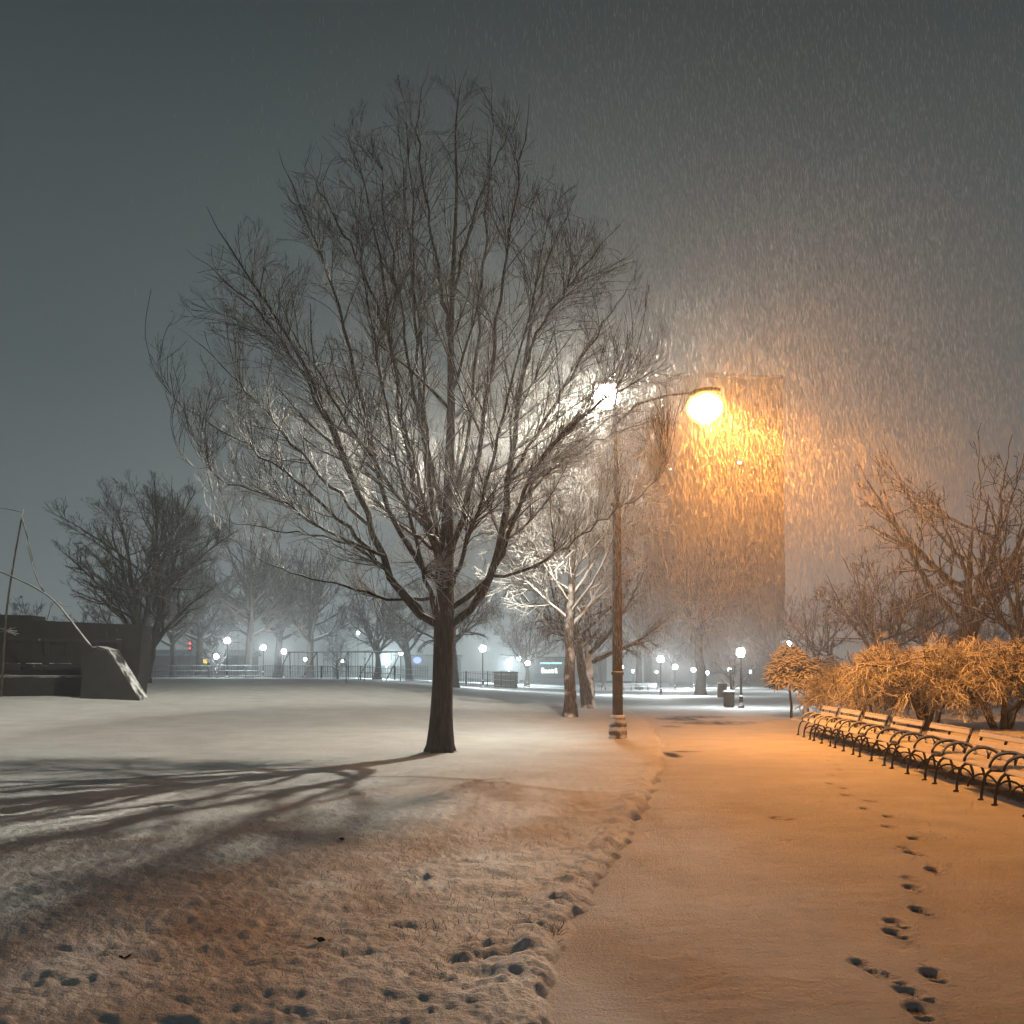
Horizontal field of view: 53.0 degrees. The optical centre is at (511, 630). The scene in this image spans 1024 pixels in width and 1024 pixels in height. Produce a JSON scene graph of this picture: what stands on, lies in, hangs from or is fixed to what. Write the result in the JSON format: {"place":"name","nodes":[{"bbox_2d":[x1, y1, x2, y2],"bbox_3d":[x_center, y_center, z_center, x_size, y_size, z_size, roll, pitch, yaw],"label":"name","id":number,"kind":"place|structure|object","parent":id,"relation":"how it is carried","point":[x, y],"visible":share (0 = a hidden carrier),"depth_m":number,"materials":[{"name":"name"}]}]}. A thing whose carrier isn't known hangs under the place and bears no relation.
{"place":"outdoors","nodes":[
{"label":"outdoors","id":0,"kind":"place"},
{"bbox_2d":[0,676,1023,1023],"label":"ground","id":1,"kind":"structure","parent":0,"point":[234,758],"depth_m":10.38,"materials":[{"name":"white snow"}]},
{"bbox_2d":[0,508,34,696],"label":"standing branch","id":2,"kind":"object","parent":1,"relation":"on","point":[4,638],"visible":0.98,"depth_m":43.28,"materials":[{"name":"grey plant"}]},
{"bbox_2d":[0,595,69,621],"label":"bare tree","id":3,"kind":"object","parent":1,"relation":"on","point":[34,611],"visible":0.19,"depth_m":104.55,"materials":[{"name":"grey plant"}]},
{"bbox_2d":[0,676,80,695],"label":"wall","id":4,"kind":"structure","parent":1,"relation":"on","point":[41,685],"depth_m":43.59,"materials":[{"name":"stone"}]},
{"bbox_2d":[0,615,152,693],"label":"ruin wall","id":5,"kind":"structure","parent":1,"relation":"on","point":[39,646],"depth_m":45.61,"materials":[{"name":"stone"}]},
{"bbox_2d":[0,628,18,635],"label":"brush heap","id":6,"kind":"object","parent":5,"relation":"on","point":[9,631],"visible":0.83,"depth_m":45.47,"materials":[{"name":"grey plant"}]},
{"bbox_2d":[62,608,114,622],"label":"bare tree","id":7,"kind":"object","parent":1,"relation":"on","point":[84,619],"visible":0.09,"depth_m":118.22,"materials":[{"name":"grey plant"}]},
{"bbox_2d":[80,646,147,700],"bbox_3d":[-16.641,1.847,43.136,2.486,2.412,1.150,0,-3,0],"label":"stone wedge","id":8,"kind":"object","parent":1,"relation":"on","point":[107,672],"visible":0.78,"depth_m":42.56,"materials":[{"name":"grey stone"}]},
{"bbox_2d":[0,539,96,648],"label":"dead branch","id":9,"kind":"object","parent":8,"relation":"on","point":[69,618],"visible":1,"depth_m":43.07,"materials":[{"name":"grey plant"}]},
{"bbox_2d":[73,577,155,626],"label":"bare tree","id":10,"kind":"object","parent":1,"relation":"on","point":[104,613],"visible":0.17,"depth_m":111.49,"materials":[{"name":"grey plant"}]},
{"bbox_2d":[43,469,245,682],"bbox_3d":[-21.709,-2.978,60.314,10.713,12.585,10.314,-1,-3,15],"label":"vase tree","id":11,"kind":"object","parent":1,"relation":"on","point":[131,599],"visible":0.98,"depth_m":59.77,"materials":[{"name":"brown plant"}]},
{"bbox_2d":[127,560,214,677],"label":"bare tree","id":12,"kind":"object","parent":1,"relation":"on","point":[173,636],"visible":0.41,"depth_m":105.79,"materials":[{"name":"grey plant"}]},
{"bbox_2d":[188,640,191,676],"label":"traffic light","id":13,"kind":"object","parent":1,"relation":"on","point":[190,645],"visible":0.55,"depth_m":149.97,"materials":[{"name":"grey metal"}]},
{"bbox_2d":[163,537,246,676],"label":"bare tree","id":14,"kind":"object","parent":1,"relation":"on","point":[200,639],"visible":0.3,"depth_m":118.06,"materials":[{"name":"grey plant"}]},
{"bbox_2d":[152,650,261,676],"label":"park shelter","id":15,"kind":"object","parent":1,"relation":"on","point":[162,657],"visible":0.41,"depth_m":187.93,"materials":[{"name":"metal"}]},
{"bbox_2d":[178,593,246,675],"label":"bare tree","id":16,"kind":"object","parent":1,"relation":"on","point":[209,643],"visible":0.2,"depth_m":139.68,"materials":[{"name":"grey plant"}]},
{"bbox_2d":[202,640,230,677],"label":"tree","id":17,"kind":"object","parent":1,"relation":"on","point":[219,660],"visible":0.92,"depth_m":105.78,"materials":[{"name":"grey plant"}]},
{"bbox_2d":[225,636,228,677],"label":"path lamp","id":18,"kind":"object","parent":1,"relation":"on","point":[226,676],"visible":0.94,"depth_m":94.92,"materials":[{"name":"black metal"}]},
{"bbox_2d":[194,516,307,677],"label":"bare tree","id":19,"kind":"object","parent":1,"relation":"on","point":[258,586],"visible":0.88,"depth_m":111.79,"materials":[{"name":"grey plant"}]},
{"bbox_2d":[261,644,264,677],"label":"path lamp","id":20,"kind":"object","parent":1,"relation":"on","point":[263,666],"visible":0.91,"depth_m":107.90,"materials":[{"name":"black metal"}]},
{"bbox_2d":[230,533,324,677],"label":"bare tree","id":21,"kind":"object","parent":1,"relation":"on","point":[278,648],"visible":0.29,"depth_m":127.60,"materials":[{"name":"grey plant"}]},
{"bbox_2d":[152,665,428,681],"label":"park fence","id":22,"kind":"object","parent":1,"relation":"on","point":[321,671],"visible":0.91,"depth_m":97.77,"materials":[{"name":"black metal"}]},
{"bbox_2d":[266,538,367,677],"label":"bare tree","id":23,"kind":"object","parent":1,"relation":"on","point":[309,613],"visible":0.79,"depth_m":119.46,"materials":[{"name":"grey plant"}]},
{"bbox_2d":[313,937,325,941],"bbox_3d":[-1.209,1.952,6.476,0.095,0.039,0.071,20,-27,-25],"label":"dead leaf","id":24,"kind":"object","parent":1,"relation":"on","point":[319,939],"visible":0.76,"depth_m":6.46,"materials":[{"name":"brown plant"}]},
{"bbox_2d":[319,636,353,678],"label":"tree","id":25,"kind":"object","parent":1,"relation":"on","point":[335,660],"visible":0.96,"depth_m":95.73,"materials":[{"name":"grey plant"}]},
{"bbox_2d":[316,599,360,677],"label":"bare tree","id":26,"kind":"object","parent":1,"relation":"on","point":[329,640],"visible":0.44,"depth_m":154.87,"materials":[{"name":"grey plant"}]},
{"bbox_2d":[274,651,403,680],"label":"swing set","id":27,"kind":"object","parent":1,"relation":"on","point":[369,652],"visible":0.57,"depth_m":103.96,"materials":[{"name":"black metal"}]},
{"bbox_2d":[343,656,348,681],"bbox_3d":[-10.038,2.384,61.966,0.347,1.873,0.390,-1,-3,24],"label":"lamp","id":28,"kind":"object","parent":1,"relation":"on","point":[346,668],"visible":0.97,"depth_m":61.94,"materials":[{"name":"black metal"}]},
{"bbox_2d":[336,572,420,678],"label":"bare tree","id":29,"kind":"object","parent":1,"relation":"on","point":[386,633],"visible":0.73,"depth_m":119.88,"materials":[{"name":"grey plant"}]},
{"bbox_2d":[363,581,435,680],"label":"bare tree","id":30,"kind":"object","parent":1,"relation":"on","point":[407,657],"visible":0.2,"depth_m":127.36,"materials":[{"name":"grey plant"}]},
{"bbox_2d":[144,64,696,752],"bbox_3d":[-1.928,-5.211,22.033,11.762,15.941,10.389,0,-3,0],"label":"maple tree","id":31,"kind":"object","parent":1,"relation":"on","point":[444,538],"visible":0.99,"depth_m":21.51,"materials":[{"name":"brown plant"}]},
{"bbox_2d":[393,654,462,680],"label":"flat roofed building","id":32,"kind":"structure","parent":1,"relation":"on","point":[420,658],"depth_m":184.89,"materials":[{"name":"grey"}]},
{"bbox_2d":[396,559,508,687],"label":"old tree","id":33,"kind":"object","parent":1,"relation":"on","point":[462,632],"visible":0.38,"depth_m":75.65,"materials":[{"name":"grey plant"}]},
{"bbox_2d":[481,644,484,687],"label":"path lamp","id":34,"kind":"object","parent":1,"relation":"on","point":[482,684],"visible":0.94,"depth_m":87.87,"materials":[{"name":"black metal"}]},
{"bbox_2d":[458,671,514,686],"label":"park fence","id":35,"kind":"object","parent":1,"relation":"on","point":[487,679],"visible":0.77,"depth_m":95.97,"materials":[{"name":"black metal"}]},
{"bbox_2d":[493,672,518,688],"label":"equipment hut","id":36,"kind":"object","parent":1,"relation":"on","point":[515,684],"visible":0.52,"depth_m":98.87,"materials":[{"name":"metal"}]},
{"bbox_2d":[493,606,562,686],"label":"bare tree","id":37,"kind":"object","parent":1,"relation":"on","point":[518,643],"visible":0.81,"depth_m":129.70,"materials":[{"name":"grey plant"}]},
{"bbox_2d":[527,656,607,683],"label":"shopfront","id":38,"kind":"object","parent":1,"relation":"on","point":[542,673],"visible":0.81,"depth_m":194.79,"materials":[{"name":"grey"}]},
{"bbox_2d":[535,673,597,677],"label":"window","id":39,"kind":"structure","parent":38,"relation":"in","point":[537,675],"depth_m":194.70,"materials":[{"name":"grey glass"}]},
{"bbox_2d":[460,353,679,716],"bbox_3d":[2.388,-3.777,42.016,8.212,14.954,8.182,2,-3,-34],"label":"snowy tree","id":40,"kind":"object","parent":1,"relation":"on","point":[570,707],"visible":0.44,"depth_m":41.32,"materials":[{"name":"white plant"}]},
{"bbox_2d":[502,550,676,708],"bbox_3d":[3.801,-0.096,50.335,8.440,8.375,7.426,1,-3,-11],"label":"forked tree","id":41,"kind":"object","parent":1,"relation":"on","point":[587,688],"visible":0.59,"depth_m":50.24,"materials":[{"name":"brown plant"}]},
{"bbox_2d":[579,604,628,686],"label":"bare tree","id":42,"kind":"object","parent":1,"relation":"on","point":[598,664],"visible":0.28,"depth_m":149.71,"materials":[{"name":"plant"}]},
{"bbox_2d":[623,683,640,689],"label":"park bench","id":43,"kind":"object","parent":1,"relation":"on","point":[631,686],"visible":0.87,"depth_m":118.07,"materials":[{"name":"white metal"}]},
{"bbox_2d":[601,569,688,688],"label":"bare tree","id":44,"kind":"object","parent":1,"relation":"on","point":[639,634],"visible":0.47,"depth_m":124.32,"materials":[{"name":"grey plant"}]},
{"bbox_2d":[638,683,657,690],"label":"park bench","id":45,"kind":"object","parent":1,"relation":"on","point":[647,686],"visible":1,"depth_m":118.06,"materials":[{"name":"white metal"}]},
{"bbox_2d":[593,374,720,738],"bbox_3d":[3.495,-2.133,27.171,1.634,10.271,4.992,2,-3,-33],"label":"street lamp","id":46,"kind":"object","parent":1,"relation":"on","point":[617,727],"visible":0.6,"depth_m":27.06,"materials":[{"name":"metal"}]},
{"bbox_2d":[659,655,662,695],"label":"path lamp","id":47,"kind":"object","parent":1,"relation":"on","point":[660,694],"visible":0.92,"depth_m":85.86,"materials":[{"name":"black metal"}]},
{"bbox_2d":[644,607,714,685],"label":"bare tree","id":48,"kind":"object","parent":1,"relation":"on","point":[672,676],"visible":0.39,"depth_m":168.92,"materials":[{"name":"grey plant"}]},
{"bbox_2d":[626,515,787,694],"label":"old tree","id":49,"kind":"object","parent":1,"relation":"on","point":[700,687],"visible":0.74,"depth_m":91.08,"materials":[{"name":"plant"}]},
{"bbox_2d":[717,682,726,697],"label":"litter bin","id":50,"kind":"object","parent":1,"relation":"on","point":[721,687],"visible":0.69,"depth_m":79.57,"materials":[{"name":"black metal"}]},
{"bbox_2d":[706,636,758,689],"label":"tree","id":51,"kind":"object","parent":1,"relation":"on","point":[730,675],"visible":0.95,"depth_m":65.69,"materials":[{"name":"grey plant"}]},
{"bbox_2d":[738,646,743,707],"bbox_3d":[12.248,2.506,54.943,0.460,3.410,0.448,0,-3,0],"label":"path lamp","id":52,"kind":"object","parent":1,"relation":"on","point":[741,705],"visible":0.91,"depth_m":54.87,"materials":[{"name":"black metal"}]},
{"bbox_2d":[731,587,819,688],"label":"bare tree","id":53,"kind":"object","parent":1,"relation":"on","point":[767,636],"visible":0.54,"depth_m":129.87,"materials":[{"name":"brown plant"}]},
{"bbox_2d":[760,642,817,717],"bbox_3d":[11.169,2.022,40.800,2.308,3.162,2.112,-1,-3,28],"label":"clipped tree","id":54,"kind":"object","parent":1,"relation":"on","point":[789,674],"visible":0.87,"depth_m":40.54,"materials":[{"name":"brown plant"}]},
{"bbox_2d":[792,651,828,711],"bbox_3d":[12.856,2.332,44.972,1.964,2.940,2.146,0,-3,3],"label":"clipped tree","id":55,"kind":"object","parent":1,"relation":"on","point":[816,661],"visible":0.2,"depth_m":44.50,"materials":[{"name":"brown plant"}]},
{"bbox_2d":[773,585,873,692],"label":"bare tree","id":56,"kind":"object","parent":1,"relation":"on","point":[820,647],"visible":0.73,"depth_m":92.43,"materials":[{"name":"brown plant"}]},
{"bbox_2d":[806,655,840,710],"bbox_3d":[15.152,2.618,50.519,2.123,2.909,1.943,1,-3,-27],"label":"clipped tree","id":57,"kind":"object","parent":1,"relation":"on","point":[829,662],"visible":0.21,"depth_m":50.15,"materials":[{"name":"brown plant"}]},
{"bbox_2d":[792,660,944,720],"bbox_3d":[12.820,2.223,36.954,5.695,2.444,3.162,-2,-3,31],"label":"spreading shrub","id":58,"kind":"object","parent":1,"relation":"on","point":[820,702],"visible":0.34,"depth_m":37.36,"materials":[{"name":"brown plant"}]},
{"bbox_2d":[813,546,956,685],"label":"bare tree","id":59,"kind":"object","parent":1,"relation":"on","point":[867,616],"visible":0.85,"depth_m":77.62,"materials":[{"name":"brown plant"}]},
{"bbox_2d":[811,629,1023,730],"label":"spreading shrub","id":60,"kind":"object","parent":1,"relation":"on","point":[865,675],"visible":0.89,"depth_m":30.98,"materials":[{"name":"brown plant"}]},
{"bbox_2d":[876,565,961,658],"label":"bare tree","id":61,"kind":"object","parent":1,"relation":"on","point":[953,631],"visible":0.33,"depth_m":99.62,"materials":[{"name":"brown plant"}]},
{"bbox_2d":[851,423,1023,705],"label":"bare tree","id":62,"kind":"object","parent":1,"relation":"on","point":[951,584],"visible":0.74,"depth_m":59.96,"materials":[{"name":"brown plant"}]},
{"bbox_2d":[867,635,1023,728],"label":"spreading shrub","id":63,"kind":"object","parent":1,"relation":"on","point":[1007,660],"visible":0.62,"depth_m":31.68,"materials":[{"name":"brown plant"}]},
{"bbox_2d":[931,497,1023,707],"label":"bare tree","id":64,"kind":"object","parent":1,"relation":"on","point":[1001,618],"visible":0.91,"depth_m":53.53,"materials":[{"name":"brown plant"}]},
{"bbox_2d":[943,595,1023,654],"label":"bare tree","id":65,"kind":"object","parent":1,"relation":"on","point":[999,632],"visible":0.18,"depth_m":114.27,"materials":[{"name":"brown plant"}]},
{"bbox_2d":[0,0,1023,680],"label":"sky","id":66,"kind":"structure","parent":0,"point":[89,127],"materials":[{"name":"grey"}]},
{"bbox_2d":[42,0,1023,670],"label":"falling snow","id":67,"kind":"structure","parent":0,"point":[750,400],"depth_m":23.88,"materials":[{"name":"white snow"}]},
{"bbox_2d":[642,373,784,682],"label":"tower block","id":68,"kind":"structure","parent":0,"point":[684,675],"depth_m":251.66,"materials":[{"name":"concrete"}]},
{"bbox_2d":[544,703,1023,1023],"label":"path","id":69,"kind":"structure","parent":0,"point":[770,866],"depth_m":8.10,"materials":[{"name":"white snow"}]},
{"bbox_2d":[723,690,734,707],"bbox_3d":[11.721,3.659,55.493,0.642,0.950,0.630,0,-3,0],"label":"litter bin","id":70,"kind":"object","parent":69,"relation":"on","point":[728,698],"visible":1,"depth_m":55.27,"materials":[{"name":"black metal"}]},
{"bbox_2d":[796,705,840,739],"bbox_3d":[8.533,2.536,28.657,0.864,0.873,2.238,0,-3,7],"label":"park bench","id":71,"kind":"object","parent":69,"relation":"on","point":[814,720],"visible":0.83,"depth_m":28.62,"materials":[{"name":"brown wood"}]},
{"bbox_2d":[812,708,864,746],"bbox_3d":[8.216,2.414,25.958,0.863,0.873,2.238,0,-3,6],"label":"park bench","id":72,"kind":"object","parent":69,"relation":"on","point":[840,718],"visible":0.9,"depth_m":25.93,"materials":[{"name":"brown wood"}]},
{"bbox_2d":[833,712,891,754],"bbox_3d":[7.900,2.295,23.260,0.864,0.873,2.238,0,-3,7],"label":"park bench","id":73,"kind":"object","parent":69,"relation":"on","point":[861,730],"visible":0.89,"depth_m":23.22,"materials":[{"name":"brown wood"}]},
{"bbox_2d":[857,716,928,765],"bbox_3d":[7.584,2.177,20.561,0.863,0.873,2.239,0,-3,7],"label":"park bench","id":74,"kind":"object","parent":69,"relation":"on","point":[891,738],"visible":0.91,"depth_m":20.52,"materials":[{"name":"brown wood"}]},
{"bbox_2d":[889,722,976,780],"bbox_3d":[7.268,2.060,17.861,0.863,0.873,2.238,0,-3,6],"label":"park bench","id":75,"kind":"object","parent":69,"relation":"on","point":[934,749],"visible":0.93,"depth_m":17.81,"materials":[{"name":"brown wood"}]},
{"bbox_2d":[932,730,1023,800],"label":"park bench","id":76,"kind":"object","parent":69,"relation":"on","point":[992,764],"visible":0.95,"depth_m":15.15,"materials":[{"name":"brown wood"}]},
{"bbox_2d":[991,754,1023,816],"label":"park bench","id":77,"kind":"object","parent":69,"relation":"on","point":[1019,773],"visible":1,"depth_m":13.52,"materials":[{"name":"black metal"}]}
]}

